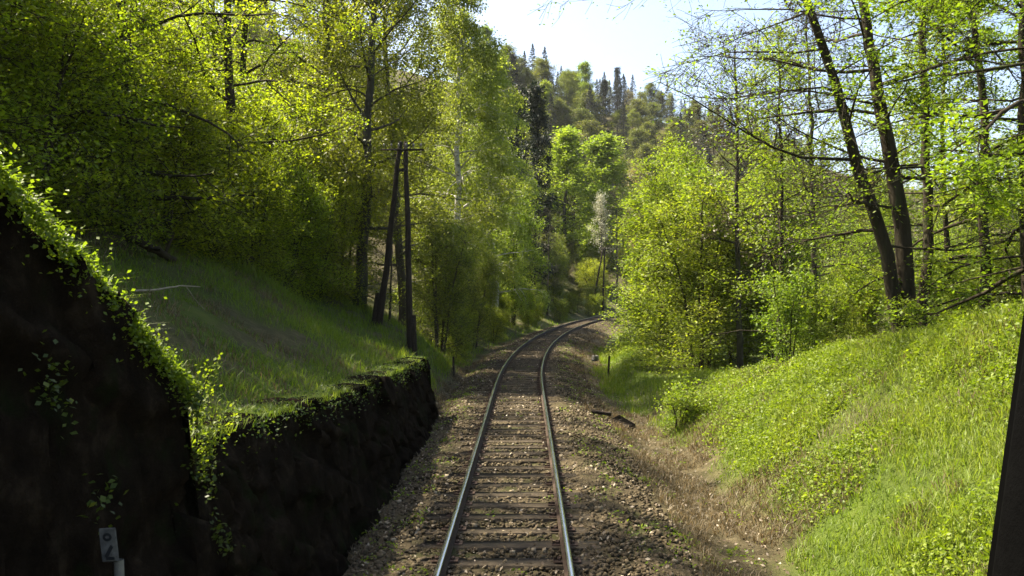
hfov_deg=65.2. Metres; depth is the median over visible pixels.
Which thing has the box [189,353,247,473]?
wall sapling
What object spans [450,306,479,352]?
verge shrub
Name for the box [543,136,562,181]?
hillside tree
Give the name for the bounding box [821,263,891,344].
crest shrub
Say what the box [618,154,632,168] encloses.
hillside tree
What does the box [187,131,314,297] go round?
understory beech
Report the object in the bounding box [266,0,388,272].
woodland tree
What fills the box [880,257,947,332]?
crest shrub
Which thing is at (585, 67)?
hillside tree
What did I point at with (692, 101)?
hillside tree
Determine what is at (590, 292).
verge shrub
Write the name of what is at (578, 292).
verge shrub
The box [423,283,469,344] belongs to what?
verge shrub
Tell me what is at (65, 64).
understory beech
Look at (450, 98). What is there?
hillside tree
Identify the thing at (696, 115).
hillside tree
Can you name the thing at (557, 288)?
tree
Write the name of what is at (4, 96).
understory beech
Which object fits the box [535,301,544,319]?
verge shrub
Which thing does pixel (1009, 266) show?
crest shrub
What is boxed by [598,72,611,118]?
spruce tree
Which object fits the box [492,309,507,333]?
verge shrub
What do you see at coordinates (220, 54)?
slope tree
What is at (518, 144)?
pine tree
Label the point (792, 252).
hornbeam tree
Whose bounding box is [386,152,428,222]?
slope tree
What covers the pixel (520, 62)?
hillside tree
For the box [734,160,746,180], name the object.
pine tree
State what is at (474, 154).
hillside tree
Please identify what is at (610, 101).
skyline spruce
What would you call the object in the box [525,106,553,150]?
hillside tree
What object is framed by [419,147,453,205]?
woodland tree
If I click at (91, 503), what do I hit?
ivy
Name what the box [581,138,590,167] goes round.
spruce tree
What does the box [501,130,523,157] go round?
hillside tree
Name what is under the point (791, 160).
hillside tree
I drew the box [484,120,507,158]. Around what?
hillside tree
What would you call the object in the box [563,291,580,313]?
verge shrub
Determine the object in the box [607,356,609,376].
stake
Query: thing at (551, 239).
bare tree
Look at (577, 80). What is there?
hillside tree
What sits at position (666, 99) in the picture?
spruce tree
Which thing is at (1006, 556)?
pillar
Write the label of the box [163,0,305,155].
woodland tree
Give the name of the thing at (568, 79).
hillside tree
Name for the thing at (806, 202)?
thicket tree
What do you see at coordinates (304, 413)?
ivy
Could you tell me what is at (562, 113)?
hillside tree
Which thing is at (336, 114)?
woodland tree
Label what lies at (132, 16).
understory beech
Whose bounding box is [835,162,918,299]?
thicket tree
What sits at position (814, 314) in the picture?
crest shrub
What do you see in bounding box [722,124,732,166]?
spruce tree
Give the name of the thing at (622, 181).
hillside tree
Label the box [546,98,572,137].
hillside tree
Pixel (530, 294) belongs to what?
young maple
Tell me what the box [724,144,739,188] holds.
hillside tree
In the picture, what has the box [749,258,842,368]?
sapling
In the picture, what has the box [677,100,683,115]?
skyline spruce
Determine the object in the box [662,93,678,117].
hillside tree
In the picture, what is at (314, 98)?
understory beech
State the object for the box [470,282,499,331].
verge shrub
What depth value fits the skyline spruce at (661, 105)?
285.31 m
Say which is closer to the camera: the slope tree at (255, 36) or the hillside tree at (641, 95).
the slope tree at (255, 36)
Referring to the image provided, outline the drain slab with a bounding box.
[610,415,634,428]
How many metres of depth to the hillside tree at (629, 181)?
176.82 m
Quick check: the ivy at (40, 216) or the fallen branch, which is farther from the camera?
the fallen branch
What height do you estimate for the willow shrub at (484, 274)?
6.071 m
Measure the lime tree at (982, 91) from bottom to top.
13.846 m
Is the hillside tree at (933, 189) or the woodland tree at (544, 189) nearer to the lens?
the woodland tree at (544, 189)
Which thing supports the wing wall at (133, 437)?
on the ground at (292, 336)
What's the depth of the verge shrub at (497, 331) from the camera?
49.81 m
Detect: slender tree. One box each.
[664,11,860,372]
[670,13,820,369]
[719,0,918,349]
[840,0,1018,333]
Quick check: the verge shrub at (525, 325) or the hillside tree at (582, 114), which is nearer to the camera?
the verge shrub at (525, 325)
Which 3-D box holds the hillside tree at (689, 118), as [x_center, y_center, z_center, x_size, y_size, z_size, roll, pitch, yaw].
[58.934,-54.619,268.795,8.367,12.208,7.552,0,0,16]
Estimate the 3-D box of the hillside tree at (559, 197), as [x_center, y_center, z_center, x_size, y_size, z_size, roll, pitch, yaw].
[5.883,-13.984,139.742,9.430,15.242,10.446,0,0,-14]
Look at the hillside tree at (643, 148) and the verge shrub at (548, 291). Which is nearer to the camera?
the verge shrub at (548, 291)
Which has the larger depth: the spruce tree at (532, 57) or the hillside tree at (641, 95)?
the hillside tree at (641, 95)
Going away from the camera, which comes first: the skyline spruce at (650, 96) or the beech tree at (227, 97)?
the beech tree at (227, 97)
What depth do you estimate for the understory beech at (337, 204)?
27.40 m
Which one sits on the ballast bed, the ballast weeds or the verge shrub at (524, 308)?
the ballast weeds
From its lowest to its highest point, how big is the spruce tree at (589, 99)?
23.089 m
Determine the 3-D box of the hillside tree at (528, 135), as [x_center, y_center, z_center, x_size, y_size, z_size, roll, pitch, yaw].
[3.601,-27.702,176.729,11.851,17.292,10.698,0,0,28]
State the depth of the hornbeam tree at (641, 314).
37.00 m
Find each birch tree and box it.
[381,0,537,324]
[434,46,554,324]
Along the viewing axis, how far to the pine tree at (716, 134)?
273.82 m
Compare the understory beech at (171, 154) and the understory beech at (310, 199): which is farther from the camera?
the understory beech at (310, 199)
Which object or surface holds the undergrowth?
on the ground at (292, 336)
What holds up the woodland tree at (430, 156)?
on the ground at (292, 336)
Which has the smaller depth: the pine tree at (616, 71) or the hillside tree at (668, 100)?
the pine tree at (616, 71)
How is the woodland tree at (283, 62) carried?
on the ground at (292, 336)
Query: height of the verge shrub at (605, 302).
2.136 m
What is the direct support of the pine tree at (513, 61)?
on the ground at (292, 336)
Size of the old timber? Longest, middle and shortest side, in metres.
0.562 x 0.137 x 0.113 m
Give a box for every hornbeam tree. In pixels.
[593,141,732,357]
[616,172,791,380]
[621,178,686,339]
[625,127,762,352]
[654,143,819,368]
[718,182,829,365]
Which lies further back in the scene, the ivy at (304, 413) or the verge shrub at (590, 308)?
the verge shrub at (590, 308)
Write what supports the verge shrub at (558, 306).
on the ground at (292, 336)
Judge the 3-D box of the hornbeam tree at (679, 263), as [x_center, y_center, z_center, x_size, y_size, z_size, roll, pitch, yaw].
[7.460,-0.181,31.695,6.956,8.604,6.832,0,0,-13]
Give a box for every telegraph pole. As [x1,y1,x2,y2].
[371,141,423,356]
[594,247,609,312]
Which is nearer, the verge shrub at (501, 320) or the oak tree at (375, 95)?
the oak tree at (375, 95)
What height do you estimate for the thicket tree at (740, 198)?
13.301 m
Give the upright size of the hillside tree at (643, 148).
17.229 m
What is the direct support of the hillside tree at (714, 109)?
on the ground at (292, 336)
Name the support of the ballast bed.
on the ground at (292, 336)
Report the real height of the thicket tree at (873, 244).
7.917 m
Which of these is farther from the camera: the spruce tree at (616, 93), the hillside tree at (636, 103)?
the spruce tree at (616, 93)
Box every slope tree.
[204,29,246,100]
[232,1,266,84]
[232,31,252,86]
[233,53,256,98]
[236,18,270,67]
[250,1,280,56]
[280,0,298,37]
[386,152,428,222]
[462,172,498,234]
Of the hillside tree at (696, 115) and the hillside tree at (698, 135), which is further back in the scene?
the hillside tree at (696, 115)
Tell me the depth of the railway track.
13.69 m
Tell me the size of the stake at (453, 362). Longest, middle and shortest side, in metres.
0.803 x 0.077 x 0.076 m
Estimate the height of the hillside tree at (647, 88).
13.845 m
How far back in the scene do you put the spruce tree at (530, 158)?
138.98 m
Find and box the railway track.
[415,310,635,575]
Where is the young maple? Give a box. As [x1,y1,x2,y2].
[485,178,554,325]
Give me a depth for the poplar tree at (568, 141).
110.72 m
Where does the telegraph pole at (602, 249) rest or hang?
on the ground at (292, 336)
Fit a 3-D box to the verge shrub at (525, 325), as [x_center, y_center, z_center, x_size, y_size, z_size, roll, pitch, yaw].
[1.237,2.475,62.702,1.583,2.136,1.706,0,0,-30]
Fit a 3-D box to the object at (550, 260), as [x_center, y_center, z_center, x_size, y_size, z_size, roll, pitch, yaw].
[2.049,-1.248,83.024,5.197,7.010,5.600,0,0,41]
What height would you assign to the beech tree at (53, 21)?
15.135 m
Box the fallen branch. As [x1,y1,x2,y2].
[134,285,203,308]
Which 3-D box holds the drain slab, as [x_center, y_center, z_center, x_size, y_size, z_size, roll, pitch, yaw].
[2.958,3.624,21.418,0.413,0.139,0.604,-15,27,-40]
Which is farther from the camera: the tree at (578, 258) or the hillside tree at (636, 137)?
the hillside tree at (636, 137)
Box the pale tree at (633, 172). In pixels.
[614,158,655,248]
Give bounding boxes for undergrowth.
[654,290,1023,575]
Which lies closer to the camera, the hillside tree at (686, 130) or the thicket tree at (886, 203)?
the thicket tree at (886, 203)
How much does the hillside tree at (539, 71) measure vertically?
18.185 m
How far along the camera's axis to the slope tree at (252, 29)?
128.37 m
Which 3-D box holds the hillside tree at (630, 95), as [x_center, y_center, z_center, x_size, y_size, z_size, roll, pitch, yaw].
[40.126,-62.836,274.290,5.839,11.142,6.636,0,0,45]
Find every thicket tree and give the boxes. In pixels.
[719,175,774,310]
[770,172,847,314]
[773,156,848,337]
[822,207,893,346]
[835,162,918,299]
[862,142,936,323]
[920,171,1016,297]
[921,214,992,324]
[975,136,1018,298]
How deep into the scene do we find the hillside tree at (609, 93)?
284.54 m
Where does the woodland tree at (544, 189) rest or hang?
on the ground at (292, 336)
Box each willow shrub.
[397,199,487,364]
[441,252,503,348]
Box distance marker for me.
[99,527,124,575]
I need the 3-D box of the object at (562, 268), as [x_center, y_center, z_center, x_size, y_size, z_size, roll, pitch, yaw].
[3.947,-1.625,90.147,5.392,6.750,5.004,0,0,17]
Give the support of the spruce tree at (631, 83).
on the ground at (292, 336)
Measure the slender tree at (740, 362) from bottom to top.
13.728 m
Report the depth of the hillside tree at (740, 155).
240.42 m
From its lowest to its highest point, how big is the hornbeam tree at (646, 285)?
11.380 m
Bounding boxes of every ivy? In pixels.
[0,143,204,431]
[18,329,244,555]
[192,352,428,467]
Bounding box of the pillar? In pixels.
[987,313,1023,575]
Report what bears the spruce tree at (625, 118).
on the ground at (292, 336)
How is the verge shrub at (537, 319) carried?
on the ground at (292, 336)
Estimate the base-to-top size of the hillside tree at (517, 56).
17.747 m
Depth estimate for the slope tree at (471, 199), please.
78.90 m
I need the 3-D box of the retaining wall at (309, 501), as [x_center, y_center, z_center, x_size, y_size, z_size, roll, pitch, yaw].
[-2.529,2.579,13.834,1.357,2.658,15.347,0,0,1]
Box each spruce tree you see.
[520,50,527,87]
[528,44,536,71]
[528,134,554,218]
[542,47,554,98]
[546,93,559,140]
[557,157,590,253]
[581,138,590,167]
[585,86,599,130]
[593,79,602,123]
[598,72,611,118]
[607,74,624,120]
[613,101,635,158]
[620,74,629,114]
[629,75,636,102]
[662,82,672,123]
[663,95,677,131]
[674,111,686,156]
[694,126,711,181]
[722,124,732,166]
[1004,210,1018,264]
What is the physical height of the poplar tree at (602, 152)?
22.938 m
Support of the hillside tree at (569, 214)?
on the ground at (292, 336)
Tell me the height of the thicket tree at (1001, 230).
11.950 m
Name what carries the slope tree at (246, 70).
on the ground at (292, 336)
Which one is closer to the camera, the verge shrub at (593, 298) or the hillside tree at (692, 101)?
the verge shrub at (593, 298)
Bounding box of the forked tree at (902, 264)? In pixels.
[528,0,1023,334]
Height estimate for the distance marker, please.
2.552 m
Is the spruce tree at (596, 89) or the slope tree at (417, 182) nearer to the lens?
the slope tree at (417, 182)
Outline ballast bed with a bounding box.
[343,315,694,575]
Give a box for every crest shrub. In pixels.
[770,265,842,362]
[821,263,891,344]
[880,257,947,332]
[932,259,1008,323]
[972,236,1020,316]
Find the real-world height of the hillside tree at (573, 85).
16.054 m
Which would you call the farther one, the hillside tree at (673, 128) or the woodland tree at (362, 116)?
the hillside tree at (673, 128)
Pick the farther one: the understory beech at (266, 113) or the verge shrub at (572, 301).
the verge shrub at (572, 301)
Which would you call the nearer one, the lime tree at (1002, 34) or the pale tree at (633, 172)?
the lime tree at (1002, 34)
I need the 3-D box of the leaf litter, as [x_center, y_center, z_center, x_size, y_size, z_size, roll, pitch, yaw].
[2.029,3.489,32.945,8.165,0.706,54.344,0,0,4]
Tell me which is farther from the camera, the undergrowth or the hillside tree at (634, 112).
the hillside tree at (634, 112)
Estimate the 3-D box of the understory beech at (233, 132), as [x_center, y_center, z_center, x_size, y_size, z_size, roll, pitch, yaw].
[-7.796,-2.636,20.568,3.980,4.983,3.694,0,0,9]
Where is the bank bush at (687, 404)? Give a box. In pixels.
[653,372,713,434]
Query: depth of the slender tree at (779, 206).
25.12 m
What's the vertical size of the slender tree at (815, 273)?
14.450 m
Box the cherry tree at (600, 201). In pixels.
[586,189,615,296]
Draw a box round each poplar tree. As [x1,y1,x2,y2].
[540,125,607,276]
[571,130,643,286]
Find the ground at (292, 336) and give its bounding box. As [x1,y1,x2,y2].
[4,0,1022,575]
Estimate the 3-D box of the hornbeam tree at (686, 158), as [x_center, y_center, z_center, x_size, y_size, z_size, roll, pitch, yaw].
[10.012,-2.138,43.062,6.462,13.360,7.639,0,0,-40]
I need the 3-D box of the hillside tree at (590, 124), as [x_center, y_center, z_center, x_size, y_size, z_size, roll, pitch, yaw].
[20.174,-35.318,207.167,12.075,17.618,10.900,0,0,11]
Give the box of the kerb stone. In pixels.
[591,355,598,360]
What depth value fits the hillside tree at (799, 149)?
276.02 m
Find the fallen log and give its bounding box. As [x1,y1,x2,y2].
[124,232,176,262]
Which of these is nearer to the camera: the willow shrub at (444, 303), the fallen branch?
the fallen branch
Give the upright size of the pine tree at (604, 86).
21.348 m
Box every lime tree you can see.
[785,0,1023,338]
[787,0,1023,327]
[792,0,1023,334]
[887,0,1020,315]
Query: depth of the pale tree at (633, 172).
127.73 m
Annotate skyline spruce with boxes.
[605,88,613,113]
[645,90,652,110]
[655,90,666,122]
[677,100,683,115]
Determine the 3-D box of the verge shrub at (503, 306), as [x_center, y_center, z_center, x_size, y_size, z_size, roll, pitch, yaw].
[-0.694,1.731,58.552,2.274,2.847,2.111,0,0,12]
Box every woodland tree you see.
[154,24,223,80]
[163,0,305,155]
[247,42,349,253]
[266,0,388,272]
[293,83,353,165]
[335,56,399,259]
[374,97,452,252]
[375,103,494,286]
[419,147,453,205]
[438,156,479,246]
[484,161,518,249]
[514,165,559,269]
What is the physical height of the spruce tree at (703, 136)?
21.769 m
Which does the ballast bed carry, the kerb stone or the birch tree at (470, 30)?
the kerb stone
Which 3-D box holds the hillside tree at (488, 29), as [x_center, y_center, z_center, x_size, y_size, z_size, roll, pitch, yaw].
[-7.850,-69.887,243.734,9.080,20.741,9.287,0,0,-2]
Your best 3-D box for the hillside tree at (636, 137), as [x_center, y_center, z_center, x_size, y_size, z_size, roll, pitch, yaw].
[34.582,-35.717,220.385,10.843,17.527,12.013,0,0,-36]
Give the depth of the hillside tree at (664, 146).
224.08 m
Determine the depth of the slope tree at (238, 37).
109.55 m
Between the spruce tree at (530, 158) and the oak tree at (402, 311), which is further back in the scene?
the spruce tree at (530, 158)
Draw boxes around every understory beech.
[0,0,115,197]
[0,0,140,220]
[0,0,186,263]
[0,0,188,242]
[5,0,223,232]
[73,0,258,260]
[90,45,260,267]
[153,82,292,268]
[161,53,333,277]
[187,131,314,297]
[213,55,353,278]
[240,152,355,308]
[258,162,378,306]
[286,140,404,321]
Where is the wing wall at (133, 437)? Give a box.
[0,188,205,575]
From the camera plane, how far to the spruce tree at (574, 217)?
138.25 m
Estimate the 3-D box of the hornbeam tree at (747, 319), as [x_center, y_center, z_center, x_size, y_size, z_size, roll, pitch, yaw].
[9.817,-0.976,33.814,6.462,10.886,7.639,0,0,35]
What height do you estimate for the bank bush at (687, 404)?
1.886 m
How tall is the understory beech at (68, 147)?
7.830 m
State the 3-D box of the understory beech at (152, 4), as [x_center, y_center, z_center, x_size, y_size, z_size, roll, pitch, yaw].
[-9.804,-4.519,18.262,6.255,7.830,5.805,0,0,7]
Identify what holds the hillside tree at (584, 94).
on the ground at (292, 336)
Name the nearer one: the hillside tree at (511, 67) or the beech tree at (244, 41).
the beech tree at (244, 41)
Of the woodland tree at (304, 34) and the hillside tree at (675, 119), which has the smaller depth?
the woodland tree at (304, 34)
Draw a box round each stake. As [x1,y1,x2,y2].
[452,356,454,376]
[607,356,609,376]
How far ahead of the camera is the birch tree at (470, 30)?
49.43 m
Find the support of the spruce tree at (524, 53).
on the ground at (292, 336)
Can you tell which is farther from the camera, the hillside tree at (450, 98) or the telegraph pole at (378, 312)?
the hillside tree at (450, 98)
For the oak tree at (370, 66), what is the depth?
29.82 m
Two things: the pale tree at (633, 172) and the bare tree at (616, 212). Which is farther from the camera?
the pale tree at (633, 172)
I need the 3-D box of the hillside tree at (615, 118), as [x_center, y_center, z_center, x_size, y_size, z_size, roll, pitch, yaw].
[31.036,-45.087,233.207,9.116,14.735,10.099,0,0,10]
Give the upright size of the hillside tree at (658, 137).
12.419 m
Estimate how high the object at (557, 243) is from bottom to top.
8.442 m
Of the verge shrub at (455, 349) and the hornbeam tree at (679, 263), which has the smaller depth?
the hornbeam tree at (679, 263)
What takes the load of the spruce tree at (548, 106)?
on the ground at (292, 336)
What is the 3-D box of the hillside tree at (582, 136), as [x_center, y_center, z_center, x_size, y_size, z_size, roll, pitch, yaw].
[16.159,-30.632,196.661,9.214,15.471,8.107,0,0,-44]
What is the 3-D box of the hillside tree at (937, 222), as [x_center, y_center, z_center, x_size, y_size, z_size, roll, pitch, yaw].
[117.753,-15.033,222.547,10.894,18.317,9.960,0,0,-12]
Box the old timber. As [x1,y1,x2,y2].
[591,409,611,415]
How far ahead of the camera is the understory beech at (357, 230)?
29.83 m
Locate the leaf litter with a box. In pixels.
[347,329,835,575]
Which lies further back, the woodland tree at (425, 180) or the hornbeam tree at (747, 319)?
the woodland tree at (425, 180)
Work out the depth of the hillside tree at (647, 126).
229.53 m
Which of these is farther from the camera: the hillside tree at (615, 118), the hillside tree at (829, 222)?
the hillside tree at (615, 118)
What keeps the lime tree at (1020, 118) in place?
on the ground at (292, 336)
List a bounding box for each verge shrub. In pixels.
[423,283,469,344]
[439,325,471,360]
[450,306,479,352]
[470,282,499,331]
[482,304,509,342]
[487,285,503,320]
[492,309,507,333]
[498,294,515,329]
[516,288,535,319]
[517,309,536,330]
[524,301,541,324]
[535,283,550,315]
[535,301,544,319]
[548,295,568,322]
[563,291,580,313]
[566,281,586,312]
[583,301,595,316]
[584,282,599,306]
[588,294,604,314]
[598,296,607,309]
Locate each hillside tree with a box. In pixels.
[443,85,467,126]
[443,131,477,186]
[478,24,497,47]
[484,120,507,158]
[498,44,525,88]
[500,58,515,89]
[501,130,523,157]
[515,59,530,85]
[516,66,538,97]
[524,127,551,155]
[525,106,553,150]
[527,57,560,98]
[536,79,556,132]
[540,167,568,232]
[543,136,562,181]
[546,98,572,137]
[550,68,581,117]
[551,101,579,146]
[553,71,582,109]
[558,168,608,247]
[566,106,596,144]
[570,70,581,104]
[571,89,605,138]
[575,60,597,110]
[575,119,606,165]
[577,133,590,164]
[599,81,612,112]
[604,109,631,148]
[611,146,629,191]
[611,167,631,214]
[612,187,643,264]
[618,108,639,148]
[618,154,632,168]
[619,89,634,113]
[620,170,646,221]
[623,128,656,163]
[626,97,653,140]
[629,143,659,174]
[633,90,648,122]
[633,121,662,154]
[640,101,665,137]
[641,81,661,111]
[650,132,664,162]
[655,92,666,116]
[655,140,682,170]
[660,116,690,144]
[661,122,682,145]
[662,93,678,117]
[678,121,694,152]
[679,109,697,138]
[688,100,702,123]
[688,120,716,158]
[690,103,706,132]
[705,106,723,154]
[712,151,739,193]
[714,170,734,193]
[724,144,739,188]
[726,133,755,184]
[745,155,756,179]
[783,148,802,173]
[785,140,807,170]
[822,209,839,264]
[919,202,951,251]
[921,173,940,201]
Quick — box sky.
[191,0,1020,193]
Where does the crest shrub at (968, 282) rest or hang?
on the ground at (292, 336)
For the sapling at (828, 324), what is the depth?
19.89 m
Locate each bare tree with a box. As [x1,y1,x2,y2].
[526,206,566,315]
[594,189,633,302]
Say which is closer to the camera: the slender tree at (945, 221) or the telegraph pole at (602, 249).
the slender tree at (945, 221)
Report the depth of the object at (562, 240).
91.41 m
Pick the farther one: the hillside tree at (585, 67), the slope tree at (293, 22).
the hillside tree at (585, 67)
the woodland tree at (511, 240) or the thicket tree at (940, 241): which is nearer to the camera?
the thicket tree at (940, 241)
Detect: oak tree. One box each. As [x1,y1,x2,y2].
[210,0,420,282]
[261,0,470,310]
[293,0,503,325]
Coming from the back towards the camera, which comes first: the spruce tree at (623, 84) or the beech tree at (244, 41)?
the spruce tree at (623, 84)
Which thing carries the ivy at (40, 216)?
attached to the wing wall at (133, 437)
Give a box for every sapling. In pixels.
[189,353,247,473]
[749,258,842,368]
[803,275,870,350]
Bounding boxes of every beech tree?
[0,0,188,171]
[5,0,359,256]
[87,0,390,266]
[114,0,347,207]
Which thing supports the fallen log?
on the ground at (292, 336)
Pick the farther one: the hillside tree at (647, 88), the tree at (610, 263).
the hillside tree at (647, 88)
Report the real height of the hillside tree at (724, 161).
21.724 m
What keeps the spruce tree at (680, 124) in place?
on the ground at (292, 336)
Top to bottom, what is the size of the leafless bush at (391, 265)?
5.202 m
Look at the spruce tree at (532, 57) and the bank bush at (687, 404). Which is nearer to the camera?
the bank bush at (687, 404)
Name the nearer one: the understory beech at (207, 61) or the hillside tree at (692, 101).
the understory beech at (207, 61)
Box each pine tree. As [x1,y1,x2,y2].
[500,82,532,256]
[507,52,520,87]
[512,79,562,295]
[596,78,612,136]
[611,66,623,110]
[704,150,713,173]
[710,110,721,149]
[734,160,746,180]
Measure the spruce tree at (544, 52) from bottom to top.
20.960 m
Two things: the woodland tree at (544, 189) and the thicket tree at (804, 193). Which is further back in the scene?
the woodland tree at (544, 189)
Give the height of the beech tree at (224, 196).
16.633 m
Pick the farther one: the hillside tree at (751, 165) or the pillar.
the hillside tree at (751, 165)
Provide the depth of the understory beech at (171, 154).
17.84 m
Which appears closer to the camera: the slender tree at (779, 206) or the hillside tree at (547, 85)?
the slender tree at (779, 206)
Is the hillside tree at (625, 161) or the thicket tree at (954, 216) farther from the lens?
the hillside tree at (625, 161)
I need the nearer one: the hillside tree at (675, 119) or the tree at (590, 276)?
the tree at (590, 276)
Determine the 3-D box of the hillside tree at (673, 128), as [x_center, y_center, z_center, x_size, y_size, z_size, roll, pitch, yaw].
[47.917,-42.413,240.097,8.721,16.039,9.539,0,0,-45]
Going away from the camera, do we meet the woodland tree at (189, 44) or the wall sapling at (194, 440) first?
the wall sapling at (194, 440)
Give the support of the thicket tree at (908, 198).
on the ground at (292, 336)
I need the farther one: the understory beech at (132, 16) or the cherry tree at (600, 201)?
the cherry tree at (600, 201)
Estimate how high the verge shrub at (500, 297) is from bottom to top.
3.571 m
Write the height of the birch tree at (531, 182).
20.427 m
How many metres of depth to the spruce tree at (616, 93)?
262.99 m
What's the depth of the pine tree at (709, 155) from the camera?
215.63 m
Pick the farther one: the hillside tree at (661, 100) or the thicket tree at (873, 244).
the hillside tree at (661, 100)
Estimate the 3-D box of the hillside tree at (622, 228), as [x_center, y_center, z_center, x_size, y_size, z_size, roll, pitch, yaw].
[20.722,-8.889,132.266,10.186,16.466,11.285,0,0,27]
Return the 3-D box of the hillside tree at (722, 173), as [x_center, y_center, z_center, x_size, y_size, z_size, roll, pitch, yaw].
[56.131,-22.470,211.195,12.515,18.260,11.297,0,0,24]
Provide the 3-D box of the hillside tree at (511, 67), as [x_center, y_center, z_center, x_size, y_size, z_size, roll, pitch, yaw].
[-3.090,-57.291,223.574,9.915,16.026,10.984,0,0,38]
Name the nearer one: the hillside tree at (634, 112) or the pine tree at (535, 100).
the pine tree at (535, 100)
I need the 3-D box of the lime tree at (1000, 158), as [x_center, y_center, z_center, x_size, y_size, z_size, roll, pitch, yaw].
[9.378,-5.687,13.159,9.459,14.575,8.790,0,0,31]
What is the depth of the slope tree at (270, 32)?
150.07 m
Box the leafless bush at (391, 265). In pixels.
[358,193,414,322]
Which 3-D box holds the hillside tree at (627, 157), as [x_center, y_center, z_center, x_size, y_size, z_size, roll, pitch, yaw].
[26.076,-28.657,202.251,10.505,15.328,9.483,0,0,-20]
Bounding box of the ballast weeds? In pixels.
[353,338,776,575]
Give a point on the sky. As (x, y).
(632, 44)
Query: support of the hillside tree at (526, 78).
on the ground at (292, 336)
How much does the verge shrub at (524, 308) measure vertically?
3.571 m
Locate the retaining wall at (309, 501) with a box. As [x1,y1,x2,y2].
[169,357,439,575]
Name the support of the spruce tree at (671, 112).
on the ground at (292, 336)

